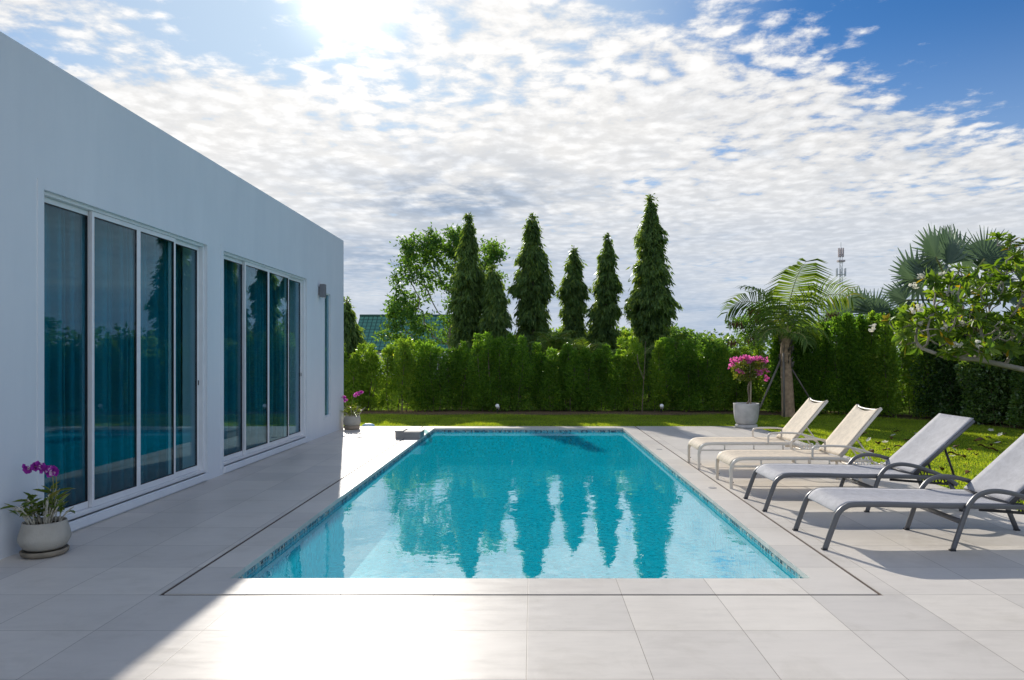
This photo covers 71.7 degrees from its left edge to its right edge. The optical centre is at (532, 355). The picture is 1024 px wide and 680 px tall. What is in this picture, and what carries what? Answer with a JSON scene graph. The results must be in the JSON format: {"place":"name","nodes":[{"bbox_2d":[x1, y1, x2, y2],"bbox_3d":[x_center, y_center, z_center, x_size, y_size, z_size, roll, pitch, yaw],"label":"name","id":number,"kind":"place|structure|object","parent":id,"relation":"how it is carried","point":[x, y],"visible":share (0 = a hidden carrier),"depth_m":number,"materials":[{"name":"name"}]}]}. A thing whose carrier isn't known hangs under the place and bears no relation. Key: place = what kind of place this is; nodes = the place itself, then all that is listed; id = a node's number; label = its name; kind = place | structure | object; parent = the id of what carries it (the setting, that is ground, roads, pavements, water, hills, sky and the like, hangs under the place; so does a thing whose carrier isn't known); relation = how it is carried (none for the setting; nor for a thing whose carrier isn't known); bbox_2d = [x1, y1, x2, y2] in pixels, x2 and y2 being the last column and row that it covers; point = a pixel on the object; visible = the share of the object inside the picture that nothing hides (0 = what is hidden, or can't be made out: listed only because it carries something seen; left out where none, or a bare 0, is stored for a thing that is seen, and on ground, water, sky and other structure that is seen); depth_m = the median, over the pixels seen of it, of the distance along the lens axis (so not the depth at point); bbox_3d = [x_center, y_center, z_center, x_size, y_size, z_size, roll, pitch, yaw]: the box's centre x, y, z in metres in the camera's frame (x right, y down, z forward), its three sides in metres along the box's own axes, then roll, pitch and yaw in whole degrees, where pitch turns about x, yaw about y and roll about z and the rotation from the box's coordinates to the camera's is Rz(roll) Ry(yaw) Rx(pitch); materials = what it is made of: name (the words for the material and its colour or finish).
{"place":"outdoors","nodes":[
{"label":"outdoors","id":0,"kind":"place"},
{"bbox_2d":[0,32,343,559],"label":"house","id":1,"kind":"structure","parent":0,"point":[70,143],"depth_m":7.45,"materials":[{"name":"white paint"}]},
{"bbox_2d":[44,204,107,508],"bbox_3d":[-4.454,0.020,6.552,0.193,2.880,1.593,0,0,0],"label":"curtain","id":2,"kind":"object","parent":1,"relation":"hanging from","point":[64,342],"visible":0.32,"depth_m":6.79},
{"bbox_2d":[37,178,209,530],"bbox_3d":[-4.098,0.038,7.330,0.155,2.985,3.090,0,0,0],"label":"sliding door","id":3,"kind":"structure","parent":1,"relation":"in","point":[91,504],"depth_m":7.32,"materials":[{"name":"white metal"}]},
{"bbox_2d":[107,222,182,493],"bbox_3d":[-4.453,0.020,8.116,0.189,2.880,1.600,0,0,0],"label":"curtain","id":4,"kind":"object","parent":1,"relation":"hanging from","point":[154,357],"visible":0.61,"depth_m":8.05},
{"bbox_2d":[224,260,246,454],"bbox_3d":[-4.453,0.020,10.094,0.192,2.880,1.771,0,0,0],"label":"curtain","id":5,"kind":"object","parent":1,"relation":"hanging from","point":[231,357],"visible":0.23,"depth_m":10.37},
{"bbox_2d":[221,244,307,472],"bbox_3d":[-4.098,0.038,10.975,0.155,2.985,3.560,0,0,0],"label":"sliding door","id":6,"kind":"structure","parent":1,"relation":"in","point":[228,459],"depth_m":10.94,"materials":[{"name":"white metal"}]},
{"bbox_2d":[246,266,283,448],"bbox_3d":[-4.452,0.020,11.840,0.185,2.880,1.804,0,0,0],"label":"curtain","id":7,"kind":"object","parent":1,"relation":"hanging from","point":[256,344],"visible":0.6,"depth_m":11.65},
{"bbox_2d":[318,284,325,297],"bbox_3d":[-3.987,-1.235,13.420,0.125,0.264,0.110,0,0,0],"label":"wall lamp","id":8,"kind":"object","parent":1,"relation":"attached to","point":[322,290],"visible":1,"depth_m":13.37,"materials":[{"name":"grey metal"}]},
{"bbox_2d":[324,291,330,419],"bbox_3d":[-4.077,-0.020,13.975,0.066,2.520,0.490,0,0,0],"label":"window","id":9,"kind":"structure","parent":1,"relation":"in","point":[327,292],"depth_m":14.16,"materials":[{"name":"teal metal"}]},
{"bbox_2d":[0,426,1023,679],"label":"pool deck","id":10,"kind":"structure","parent":0,"point":[92,602],"depth_m":4.24,"materials":[{"name":"tile"}]},
{"bbox_2d":[0,461,75,558],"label":"potted orchid","id":11,"kind":"object","parent":10,"relation":"on","point":[48,534],"visible":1,"depth_m":5.44,"materials":[{"name":"ceramic"}]},
{"bbox_2d":[342,391,363,429],"bbox_3d":[-3.817,1.139,14.950,0.510,0.822,0.412,0,0,-32],"label":"potted orchid","id":12,"kind":"object","parent":10,"relation":"on","point":[352,421],"visible":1,"depth_m":14.89,"materials":[{"name":"grey ceramic"}]},
{"bbox_2d":[362,423,374,426],"bbox_3d":[-3.555,1.500,15.355,0.263,0.074,0.109,0,0,0],"label":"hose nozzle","id":13,"kind":"object","parent":10,"relation":"on","point":[368,424],"visible":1,"depth_m":15.31,"materials":[{"name":"plastic"}]},
{"bbox_2d":[161,427,880,594],"bbox_3d":[-0.075,1.583,10.091,4.716,0.055,11.038,0,0,0],"label":"drain groove","id":14,"kind":"object","parent":10,"relation":"on","point":[636,427],"visible":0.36,"depth_m":6.20},
{"bbox_2d":[164,426,877,594],"bbox_3d":[-0.075,1.570,10.114,4.644,0.040,11.012,0,0,0],"label":"pool coping","id":15,"kind":"object","parent":10,"relation":"on","point":[819,573],"visible":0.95,"depth_m":4.93,"materials":[{"name":"stone"}]},
{"bbox_2d":[395,428,431,441],"bbox_3d":[-2.250,1.526,13.490,0.660,0.251,0.512,0,0,0],"label":"water spout","id":16,"kind":"object","parent":15,"relation":"on","point":[403,433],"visible":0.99,"depth_m":13.24,"materials":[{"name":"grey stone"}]},
{"bbox_2d":[728,355,769,428],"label":"potted bougainvillea","id":17,"kind":"object","parent":10,"relation":"on","point":[746,415],"visible":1,"depth_m":15.14,"materials":[{"name":"grey concrete"}]},
{"bbox_2d":[687,397,827,468],"bbox_3d":[3.226,1.077,10.005,1.932,0.948,0.702,0,0,0],"label":"sun lounger","id":18,"kind":"object","parent":10,"relation":"on","point":[802,418],"visible":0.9,"depth_m":9.89,"materials":[{"name":"beige fabric"}]},
{"bbox_2d":[715,404,886,488],"bbox_3d":[3.271,1.077,8.595,1.932,0.948,0.702,0,0,0],"label":"sun lounger","id":19,"kind":"object","parent":10,"relation":"on","point":[847,432],"visible":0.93,"depth_m":8.51,"materials":[{"name":"beige fabric"}]},
{"bbox_2d":[743,413,974,511],"bbox_3d":[3.360,1.089,7.375,2.135,0.938,0.726,0,0,0],"label":"sun lounger","id":20,"kind":"object","parent":10,"relation":"on","point":[914,456],"visible":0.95,"depth_m":7.28,"materials":[{"name":"grey fabric"}]},
{"bbox_2d":[792,434,1023,551],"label":"sun lounger","id":21,"kind":"object","parent":10,"relation":"on","point":[996,484],"visible":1,"depth_m":5.96,"materials":[{"name":"grey fabric"}]},
{"bbox_2d":[0,0,1023,354],"label":"sky","id":22,"kind":"structure","parent":0,"point":[767,136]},
{"bbox_2d":[245,432,796,577],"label":"water","id":23,"kind":"structure","parent":0,"point":[531,505],"depth_m":6.97,"materials":[{"name":"blue liquid"}]},
{"bbox_2d":[344,410,1023,428],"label":"soil bed","id":24,"kind":"object","parent":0,"point":[516,412],"visible":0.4,"depth_m":19.38,"materials":[{"name":"brown soil"}]},
{"bbox_2d":[412,339,480,411],"bbox_3d":[-2.457,0.547,20.019,2.302,2.081,1.386,0,0,0],"label":"hedge shrub","id":25,"kind":"object","parent":24,"relation":"on","point":[429,371],"visible":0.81,"depth_m":19.83,"materials":[{"name":"green plant"}]},
{"bbox_2d":[637,341,645,412],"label":"sapling","id":26,"kind":"object","parent":24,"relation":"on","point":[642,375],"visible":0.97,"depth_m":19.35,"materials":[{"name":"brown plant"}]},
{"bbox_2d":[652,337,731,411],"bbox_3d":[4.440,0.514,19.997,2.249,2.175,1.378,0,0,0],"label":"hedge shrub","id":27,"kind":"object","parent":24,"relation":"on","point":[686,370],"visible":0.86,"depth_m":19.66,"materials":[{"name":"green plant"}]},
{"bbox_2d":[763,326,837,413],"bbox_3d":[7.244,0.386,19.401,1.995,2.448,1.421,0,0,0],"label":"hedge shrub","id":28,"kind":"object","parent":24,"relation":"on","point":[805,369],"visible":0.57,"depth_m":18.95,"materials":[{"name":"green plant"}]},
{"bbox_2d":[804,312,894,416],"bbox_3d":[8.352,0.215,19.007,2.513,2.760,1.517,0,0,17],"label":"hedge shrub","id":29,"kind":"object","parent":24,"relation":"on","point":[849,388],"visible":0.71,"depth_m":18.59,"materials":[{"name":"green plant"}]},
{"bbox_2d":[858,310,938,417],"bbox_3d":[9.437,0.170,18.211,2.076,2.846,1.503,0,0,43],"label":"hedge shrub","id":30,"kind":"object","parent":24,"relation":"on","point":[884,335],"visible":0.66,"depth_m":18.05,"materials":[{"name":"green plant"}]},
{"bbox_2d":[908,305,999,418],"bbox_3d":[10.289,0.171,17.038,2.209,2.824,1.269,0,0,33],"label":"hedge shrub","id":31,"kind":"object","parent":24,"relation":"on","point":[944,393],"visible":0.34,"depth_m":17.11,"materials":[{"name":"green plant"}]},
{"bbox_2d":[953,315,1023,426],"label":"hedge shrub","id":32,"kind":"object","parent":24,"relation":"on","point":[985,386],"visible":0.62,"depth_m":15.86,"materials":[{"name":"green plant"}]},
{"bbox_2d":[344,372,1023,510],"bbox_3d":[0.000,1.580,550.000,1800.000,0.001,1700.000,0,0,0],"label":"lawn","id":33,"kind":"structure","parent":0,"point":[633,418],"depth_m":16.82,"materials":[{"name":"green plant"}]},
{"bbox_2d":[344,295,366,401],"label":"column tree","id":34,"kind":"object","parent":33,"relation":"on","point":[353,336],"visible":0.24,"depth_m":23.32,"materials":[{"name":"green plant"}]},
{"bbox_2d":[344,342,386,410],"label":"hedge shrub","id":35,"kind":"object","parent":33,"relation":"on","point":[362,373],"visible":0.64,"depth_m":19.90,"materials":[{"name":"green plant"}]},
{"bbox_2d":[374,337,421,411],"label":"hedge shrub","id":36,"kind":"object","parent":33,"relation":"on","point":[400,376],"visible":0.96,"depth_m":19.71,"materials":[{"name":"green plant"}]},
{"bbox_2d":[358,314,451,376],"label":"neighbour house","id":37,"kind":"structure","parent":33,"relation":"on","point":[370,324],"depth_m":46.51,"materials":[{"name":"green tile"}]},
{"bbox_2d":[371,222,510,383],"bbox_3d":[-3.813,-2.086,30.143,5.841,7.384,3.479,0,0,0],"label":"leafy tree","id":38,"kind":"object","parent":33,"relation":"on","point":[431,246],"visible":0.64,"depth_m":29.91,"materials":[{"name":"green plant"}]},
{"bbox_2d":[446,213,487,391],"bbox_3d":[-2.230,-1.756,25.009,1.662,6.716,1.757,0,0,22],"label":"column tree","id":39,"kind":"object","parent":33,"relation":"on","point":[465,306],"visible":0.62,"depth_m":24.66,"materials":[{"name":"green plant"}]},
{"bbox_2d":[478,264,517,397],"bbox_3d":[-1.204,-0.787,24.423,1.469,4.779,1.417,0,0,0],"label":"column tree","id":40,"kind":"object","parent":33,"relation":"on","point":[496,319],"visible":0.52,"depth_m":24.14,"materials":[{"name":"green plant"}]},
{"bbox_2d":[464,331,535,411],"bbox_3d":[-0.905,0.442,19.993,2.030,2.288,1.357,0,0,0],"label":"hedge shrub","id":41,"kind":"object","parent":33,"relation":"on","point":[489,380],"visible":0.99,"depth_m":19.66,"materials":[{"name":"green plant"}]},
{"bbox_2d":[506,212,556,399],"bbox_3d":[-0.019,-1.770,25.319,1.892,6.743,1.871,0,0,0],"label":"column tree","id":42,"kind":"object","parent":33,"relation":"on","point":[531,289],"visible":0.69,"depth_m":25.00,"materials":[{"name":"green plant"}]},
{"bbox_2d":[530,330,575,401],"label":"tree","id":43,"kind":"object","parent":33,"relation":"on","point":[550,340],"visible":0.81,"depth_m":22.84,"materials":[{"name":"green plant"}]},
{"bbox_2d":[526,341,586,410],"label":"hedge shrub","id":44,"kind":"object","parent":33,"relation":"on","point":[564,378],"visible":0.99,"depth_m":19.75,"materials":[{"name":"green plant"}]},
{"bbox_2d":[551,322,563,360],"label":"bush","id":45,"kind":"object","parent":33,"relation":"on","point":[559,329],"visible":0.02,"depth_m":27.68,"materials":[{"name":"green plant"}]},
{"bbox_2d":[555,245,592,393],"bbox_3d":[1.530,-1.219,25.853,1.536,5.642,1.421,0,0,0],"label":"column tree","id":46,"kind":"object","parent":33,"relation":"on","point":[573,290],"visible":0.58,"depth_m":25.56,"materials":[{"name":"green plant"}]},
{"bbox_2d":[560,337,611,373],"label":"tree","id":47,"kind":"object","parent":33,"relation":"on","point":[577,344],"visible":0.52,"depth_m":22.79,"materials":[{"name":"green plant"}]},
{"bbox_2d":[582,232,624,396],"bbox_3d":[2.605,-1.415,25.397,1.476,6.034,1.505,0,0,22],"label":"column tree","id":48,"kind":"object","parent":33,"relation":"on","point":[605,314],"visible":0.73,"depth_m":25.13,"materials":[{"name":"green plant"}]},
{"bbox_2d":[575,344,631,411],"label":"hedge shrub","id":49,"kind":"object","parent":33,"relation":"on","point":[596,365],"visible":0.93,"depth_m":19.76,"materials":[{"name":"green plant"}]},
{"bbox_2d":[616,326,633,348],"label":"bush","id":50,"kind":"object","parent":33,"relation":"on","point":[626,332],"visible":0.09,"depth_m":27.48,"materials":[{"name":"green plant"}]},
{"bbox_2d":[611,340,657,364],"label":"areca palm","id":51,"kind":"object","parent":33,"relation":"on","point":[647,351],"visible":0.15,"depth_m":22.40,"materials":[{"name":"green plant"}]},
{"bbox_2d":[610,335,670,411],"bbox_3d":[3.018,0.488,20.079,1.791,2.189,1.367,0,0,0],"label":"hedge shrub","id":52,"kind":"object","parent":33,"relation":"on","point":[629,361],"visible":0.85,"depth_m":19.72,"materials":[{"name":"green plant"}]},
{"bbox_2d":[620,193,683,401],"bbox_3d":[4.151,-2.026,24.598,1.946,7.255,2.078,0,0,-25],"label":"column tree","id":53,"kind":"object","parent":33,"relation":"on","point":[651,306],"visible":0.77,"depth_m":24.21,"materials":[{"name":"green plant"}]},
{"bbox_2d":[669,323,697,386],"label":"bush","id":54,"kind":"object","parent":33,"relation":"on","point":[676,332],"visible":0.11,"depth_m":26.70,"materials":[{"name":"green plant"}]},
{"bbox_2d":[654,334,715,396],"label":"areca palm","id":55,"kind":"object","parent":33,"relation":"on","point":[678,343],"visible":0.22,"depth_m":22.63,"materials":[{"name":"green plant"}]},
{"bbox_2d":[688,332,735,386],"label":"bush","id":56,"kind":"object","parent":33,"relation":"on","point":[702,340],"visible":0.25,"depth_m":25.40,"materials":[{"name":"green plant"}]},
{"bbox_2d":[511,322,966,374],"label":"woodland","id":57,"kind":"object","parent":33,"relation":"on","point":[726,339],"depth_m":54.25,"materials":[{"name":"green plant"}]},
{"bbox_2d":[708,343,774,411],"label":"hedge shrub","id":58,"kind":"object","parent":33,"relation":"on","point":[739,392],"visible":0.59,"depth_m":19.64,"materials":[{"name":"green plant"}]},
{"bbox_2d":[724,300,780,356],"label":"pod tree","id":59,"kind":"object","parent":33,"relation":"on","point":[746,326],"visible":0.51,"depth_m":20.67,"materials":[{"name":"green plant"}]},
{"bbox_2d":[759,358,780,410],"bbox_3d":[6.083,0.815,18.225,0.909,1.556,0.052,0,0,-24],"label":"palm prop","id":60,"kind":"object","parent":33,"relation":"on","point":[769,385],"visible":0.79,"depth_m":18.22,"materials":[{"name":"grey wood"}]},
{"bbox_2d":[782,353,784,416],"bbox_3d":[6.458,0.755,18.185,0.051,1.655,0.226,0,0,13],"label":"palm prop","id":61,"kind":"object","parent":33,"relation":"on","point":[783,357],"visible":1,"depth_m":18.17,"materials":[{"name":"wood"}]},
{"bbox_2d":[717,258,865,416],"bbox_3d":[6.744,-0.402,18.457,2.904,4.005,2.677,0,0,42],"label":"coconut palm","id":62,"kind":"object","parent":33,"relation":"on","point":[786,320],"visible":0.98,"depth_m":18.27,"materials":[{"name":"green plant"}]},
{"bbox_2d":[792,369,819,414],"bbox_3d":[7.143,0.925,18.550,0.972,1.333,0.040,0,0,-19],"label":"palm prop","id":63,"kind":"object","parent":33,"relation":"on","point":[801,384],"visible":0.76,"depth_m":18.50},
{"bbox_2d":[836,248,845,295],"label":"radio mast","id":64,"kind":"object","parent":33,"relation":"on","point":[840,254],"visible":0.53,"depth_m":149.96,"materials":[{"name":"grey metal"}]},
{"bbox_2d":[819,286,897,320],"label":"fan palm","id":65,"kind":"object","parent":33,"relation":"on","point":[868,304],"visible":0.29,"depth_m":22.58,"materials":[{"name":"green plant"}]},
{"bbox_2d":[886,309,911,404],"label":"bush","id":66,"kind":"object","parent":33,"relation":"on","point":[892,314],"visible":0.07,"depth_m":21.90,"materials":[{"name":"green plant"}]},
{"bbox_2d":[868,232,1023,372],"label":"frangipani tree","id":67,"kind":"object","parent":33,"relation":"on","point":[982,349],"visible":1,"depth_m":11.02,"materials":[{"name":"green plant"}]},
{"bbox_2d":[879,223,1023,407],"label":"fan palm","id":68,"kind":"object","parent":33,"relation":"on","point":[946,246],"visible":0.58,"depth_m":20.56,"materials":[{"name":"green plant"}]},
{"bbox_2d":[803,309,868,338],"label":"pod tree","id":69,"kind":"object","parent":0,"point":[831,314],"visible":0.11,"depth_m":20.71,"materials":[{"name":"green plant"}]},
{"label":"pool basin","id":70,"kind":"structure","parent":0,"visible":0},
{"bbox_2d":[239,430,802,577],"bbox_3d":[-0.085,1.619,10.068,4.062,0.131,10.277,0,0,0],"label":"pool waterline","id":71,"kind":"object","parent":70,"relation":"attached to","point":[282,546],"visible":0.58,"depth_m":7.93,"materials":[{"name":"tile"}]}
]}

